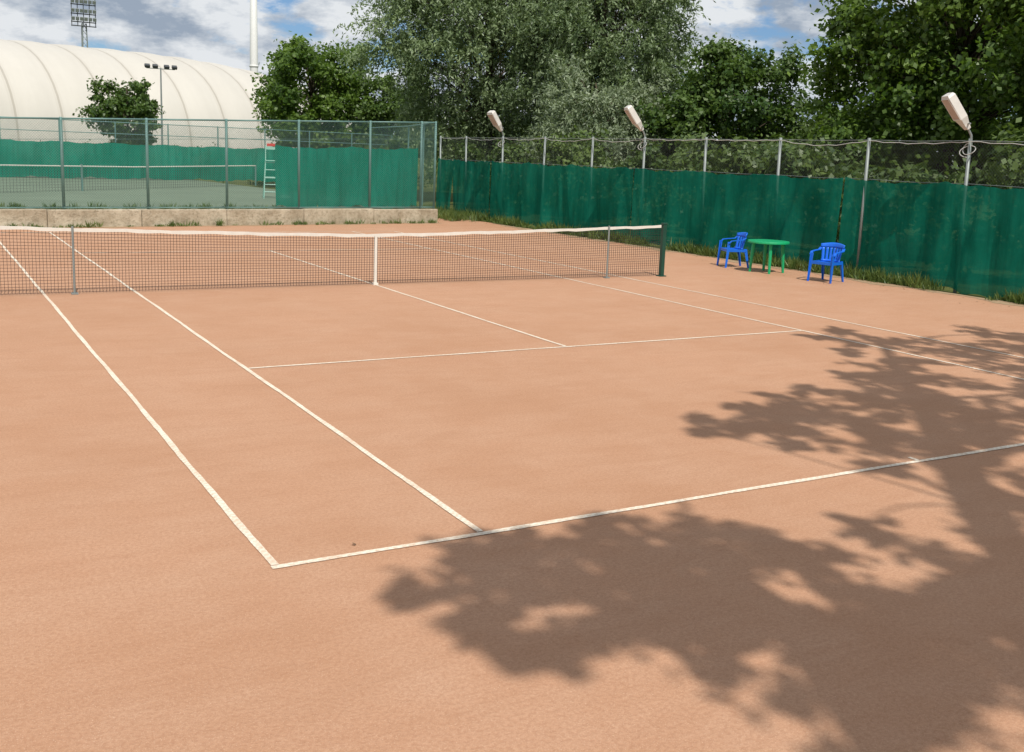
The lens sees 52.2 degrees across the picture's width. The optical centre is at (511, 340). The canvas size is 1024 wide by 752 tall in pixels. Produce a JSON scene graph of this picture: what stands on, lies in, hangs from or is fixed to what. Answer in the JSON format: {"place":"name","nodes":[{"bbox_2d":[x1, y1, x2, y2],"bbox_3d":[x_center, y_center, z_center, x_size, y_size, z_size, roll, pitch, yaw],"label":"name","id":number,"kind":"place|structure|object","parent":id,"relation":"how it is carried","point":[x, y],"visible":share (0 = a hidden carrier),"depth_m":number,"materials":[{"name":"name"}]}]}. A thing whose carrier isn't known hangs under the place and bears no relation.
{"place":"outdoors","nodes":[
{"label":"outdoors","id":0,"kind":"place"},
{"bbox_2d":[70,0,96,47],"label":"stadium light tower","id":1,"kind":"structure","parent":0,"point":[83,18],"depth_m":187.22,"materials":[{"name":"metal"}]},
{"bbox_2d":[0,39,354,148],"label":"inflatable sports dome","id":2,"kind":"structure","parent":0,"point":[37,79],"depth_m":106.10,"materials":[{"name":"white fabric"}]},
{"bbox_2d":[0,176,432,208],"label":"court ground","id":3,"kind":"structure","parent":0,"point":[119,201],"depth_m":39.05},
{"bbox_2d":[0,164,255,192],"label":"tennis net","id":4,"kind":"object","parent":3,"relation":"on","point":[196,179],"visible":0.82,"depth_m":42.05,"materials":[{"name":"fabric"}]},
{"bbox_2d":[0,116,391,182],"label":"chain link fence","id":5,"kind":"object","parent":3,"relation":"on","point":[108,148],"visible":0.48,"depth_m":53.76,"materials":[{"name":"metal"}]},
{"bbox_2d":[263,143,274,198],"bbox_3d":[-9.056,-6.368,39.262,0.595,2.036,0.889,-1,10,-15],"label":"umpire chair","id":6,"kind":"object","parent":3,"relation":"on","point":[268,144],"visible":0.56,"depth_m":38.99,"materials":[{"name":"paint"}]},
{"bbox_2d":[0,0,1012,165],"label":"sky","id":7,"kind":"structure","parent":0,"point":[213,31],"materials":[{"name":"blue"}]},
{"bbox_2d":[0,218,1023,751],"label":"clay tennis court","id":8,"kind":"object","parent":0,"point":[150,600],"visible":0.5,"depth_m":7.20,"materials":[{"name":"orange soil"}]},
{"bbox_2d":[0,223,669,294],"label":"tennis net","id":9,"kind":"object","parent":8,"relation":"on","point":[662,241],"visible":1,"depth_m":18.23,"materials":[{"name":"white fabric"}]},
{"bbox_2d":[417,203,494,221],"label":"weeds","id":10,"kind":"object","parent":8,"relation":"on","point":[449,215],"visible":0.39,"depth_m":37.67,"materials":[{"name":"green plant"}]},
{"bbox_2d":[0,231,1023,568],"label":"court lines","id":11,"kind":"object","parent":8,"relation":"on","point":[252,539],"visible":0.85,"depth_m":8.46,"materials":[{"name":"white paint"}]},
{"bbox_2d":[716,232,748,267],"bbox_3d":[5.200,-2.133,24.467,0.603,0.817,0.629,0,10,-10],"label":"plastic chair","id":12,"kind":"object","parent":8,"relation":"on","point":[737,248],"visible":1,"depth_m":24.51,"materials":[{"name":"blue plastic"}]},
{"bbox_2d":[747,239,789,273],"bbox_3d":[5.745,-1.891,23.510,0.924,0.717,0.924,-4,12,-29],"label":"plastic table","id":13,"kind":"object","parent":8,"relation":"on","point":[769,242],"visible":1,"depth_m":23.45,"materials":[{"name":"green plastic"}]},
{"bbox_2d":[807,242,845,283],"bbox_3d":[6.657,-1.651,22.048,0.604,0.817,0.629,-7,14,-43],"label":"plastic chair","id":14,"kind":"object","parent":8,"relation":"on","point":[833,256],"visible":1,"depth_m":22.09,"materials":[{"name":"blue plastic"}]},
{"bbox_2d":[50,223,1023,306],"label":"earth verge","id":15,"kind":"structure","parent":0,"point":[895,285],"depth_m":26.08,"materials":[{"name":"brown soil"}]},
{"bbox_2d":[0,201,438,227],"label":"weeds","id":16,"kind":"object","parent":15,"relation":"on","point":[220,223],"visible":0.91,"depth_m":30.89,"materials":[{"name":"green plant"}]},
{"bbox_2d":[201,158,1021,303],"bbox_3d":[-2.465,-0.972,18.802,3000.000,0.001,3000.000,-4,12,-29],"label":"ground","id":17,"kind":"structure","parent":0,"point":[948,289],"depth_m":61.31,"materials":[{"name":"green plant"}]},
{"bbox_2d":[72,75,165,144],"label":"linden tree","id":18,"kind":"object","parent":17,"relation":"on","point":[121,103],"visible":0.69,"depth_m":68.43,"materials":[{"name":"green plant"}]},
{"bbox_2d":[144,63,176,144],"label":"street lamp","id":19,"kind":"object","parent":17,"relation":"on","point":[155,66],"visible":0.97,"depth_m":75.78,"materials":[{"name":"metal"}]},
{"bbox_2d":[0,208,437,226],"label":"concrete retaining wall","id":20,"kind":"structure","parent":17,"relation":"on","point":[105,217],"depth_m":31.00,"materials":[{"name":"beige concrete"}]},
{"bbox_2d":[0,117,436,208],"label":"chain link fence","id":21,"kind":"object","parent":20,"relation":"on","point":[336,177],"visible":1,"depth_m":32.99,"materials":[{"name":"metal"}]},
{"bbox_2d":[371,123,434,206],"bbox_3d":[-4.351,-6.913,42.020,0.537,3.422,12.762,-1,11,-18],"label":"chain link fence","id":22,"kind":"object","parent":20,"relation":"on","point":[423,149],"visible":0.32,"depth_m":38.72,"materials":[{"name":"metal"}]},
{"bbox_2d":[249,0,258,72],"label":"white mast","id":23,"kind":"object","parent":17,"relation":"on","point":[253,66],"visible":0.42,"depth_m":154.49,"materials":[{"name":"metal"}]},
{"bbox_2d":[245,31,382,148],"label":"maple tree","id":24,"kind":"object","parent":17,"relation":"on","point":[281,98],"visible":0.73,"depth_m":61.54,"materials":[{"name":"green plant"}]},
{"bbox_2d":[343,72,438,160],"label":"maple tree","id":25,"kind":"object","parent":17,"relation":"on","point":[380,111],"visible":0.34,"depth_m":62.38,"materials":[{"name":"green plant"}]},
{"bbox_2d":[331,0,623,182],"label":"willow tree","id":26,"kind":"object","parent":17,"relation":"on","point":[471,38],"visible":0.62,"depth_m":49.43,"materials":[{"name":"green plant"}]},
{"bbox_2d":[40,116,1023,242],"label":"shrub hedge","id":27,"kind":"object","parent":17,"relation":"on","point":[515,157],"visible":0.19,"depth_m":29.55,"materials":[{"name":"green plant"}]},
{"bbox_2d":[499,52,675,169],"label":"silver willow","id":28,"kind":"object","parent":17,"relation":"on","point":[572,108],"visible":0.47,"depth_m":42.93,"materials":[{"name":"green plant"}]},
{"bbox_2d":[476,0,715,159],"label":"willow tree","id":29,"kind":"object","parent":17,"relation":"on","point":[602,61],"visible":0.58,"depth_m":45.83,"materials":[{"name":"green plant"}]},
{"bbox_2d":[348,84,994,180],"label":"distant trees","id":30,"kind":"object","parent":17,"relation":"on","point":[438,157],"depth_m":84.54,"materials":[{"name":"green plant"}]},
{"bbox_2d":[632,32,815,173],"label":"maple tree","id":31,"kind":"object","parent":17,"relation":"on","point":[708,96],"visible":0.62,"depth_m":42.23,"materials":[{"name":"green plant"}]},
{"bbox_2d":[435,207,1023,304],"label":"grass strip","id":32,"kind":"object","parent":17,"relation":"on","point":[872,276],"depth_m":25.07,"materials":[{"name":"green plant"}]},
{"bbox_2d":[436,136,1023,297],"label":"windscreen fence","id":33,"kind":"object","parent":17,"relation":"on","point":[965,239],"visible":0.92,"depth_m":24.81,"materials":[{"name":"fabric"}]},
{"bbox_2d":[487,110,503,135],"bbox_3d":[-0.527,-7.495,36.411,0.651,1.002,0.347,-5,12,-35],"label":"flood lamp","id":34,"kind":"object","parent":33,"relation":"attached to","point":[494,119],"visible":1,"depth_m":36.26,"materials":[{"name":"metal"}]},
{"bbox_2d":[624,105,645,136],"bbox_3d":[3.496,-6.120,29.480,0.651,1.002,0.347,0,10,-13],"label":"flood lamp","id":35,"kind":"object","parent":33,"relation":"attached to","point":[632,115],"visible":1,"depth_m":29.34,"materials":[{"name":"metal"}]},
{"bbox_2d":[941,92,972,145],"bbox_3d":[8.745,-4.330,20.453,0.651,1.002,0.347,2,10,-1],"label":"flood lamp","id":36,"kind":"object","parent":33,"relation":"attached to","point":[954,108],"visible":1,"depth_m":20.32,"materials":[{"name":"metal"}]},
{"bbox_2d":[774,104,877,180],"bbox_3d":[12.413,-6.819,40.818,6.481,5.113,4.976,-4,12,-29],"label":"ash tree","id":37,"kind":"object","parent":17,"relation":"on","point":[807,129],"visible":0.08,"depth_m":39.89,"materials":[{"name":"green plant"}]},
{"bbox_2d":[787,0,1023,187],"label":"maple tree","id":38,"kind":"object","parent":17,"relation":"on","point":[897,58],"visible":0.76,"depth_m":30.86,"materials":[{"name":"green plant"}]},
{"bbox_2d":[938,0,1023,187],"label":"maple tree","id":39,"kind":"object","parent":17,"relation":"on","point":[1007,73],"visible":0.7,"depth_m":26.84,"materials":[{"name":"green plant"}]}
]}

